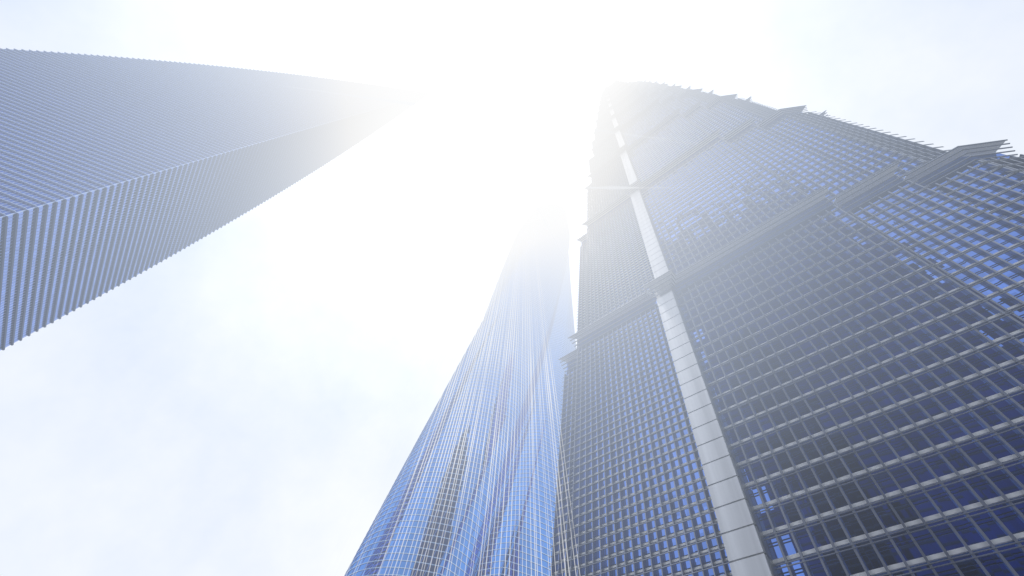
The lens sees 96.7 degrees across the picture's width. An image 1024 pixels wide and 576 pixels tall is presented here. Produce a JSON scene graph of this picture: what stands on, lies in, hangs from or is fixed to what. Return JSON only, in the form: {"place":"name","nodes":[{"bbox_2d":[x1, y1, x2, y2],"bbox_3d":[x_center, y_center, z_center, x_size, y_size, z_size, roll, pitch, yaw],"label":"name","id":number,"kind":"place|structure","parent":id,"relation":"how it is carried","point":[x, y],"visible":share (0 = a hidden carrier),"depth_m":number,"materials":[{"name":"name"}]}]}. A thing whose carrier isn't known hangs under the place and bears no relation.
{"place":"outdoors","nodes":[
{"label":"outdoors","id":0,"kind":"place"},
{"bbox_2d":[0,0,1023,575],"label":"sky","id":1,"kind":"structure","parent":0,"point":[250,401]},
{"bbox_2d":[549,79,1023,575],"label":"skyscraper","id":2,"kind":"structure","parent":0,"point":[799,337],"depth_m":34.37,"materials":[{"name":"blue glass"}]},
{"label":"ground","id":3,"kind":"structure","parent":0,"visible":0},
{"bbox_2d":[0,48,429,349],"bbox_3d":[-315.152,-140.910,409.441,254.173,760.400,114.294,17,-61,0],"label":"skyscraper","id":4,"kind":"structure","parent":3,"relation":"on","point":[115,171],"depth_m":300.86,"materials":[{"name":"blue glass"}]},
{"bbox_2d":[344,204,575,575],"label":"skyscraper","id":5,"kind":"structure","parent":3,"relation":"on","point":[450,535],"depth_m":225.43,"materials":[{"name":"blue glass"}]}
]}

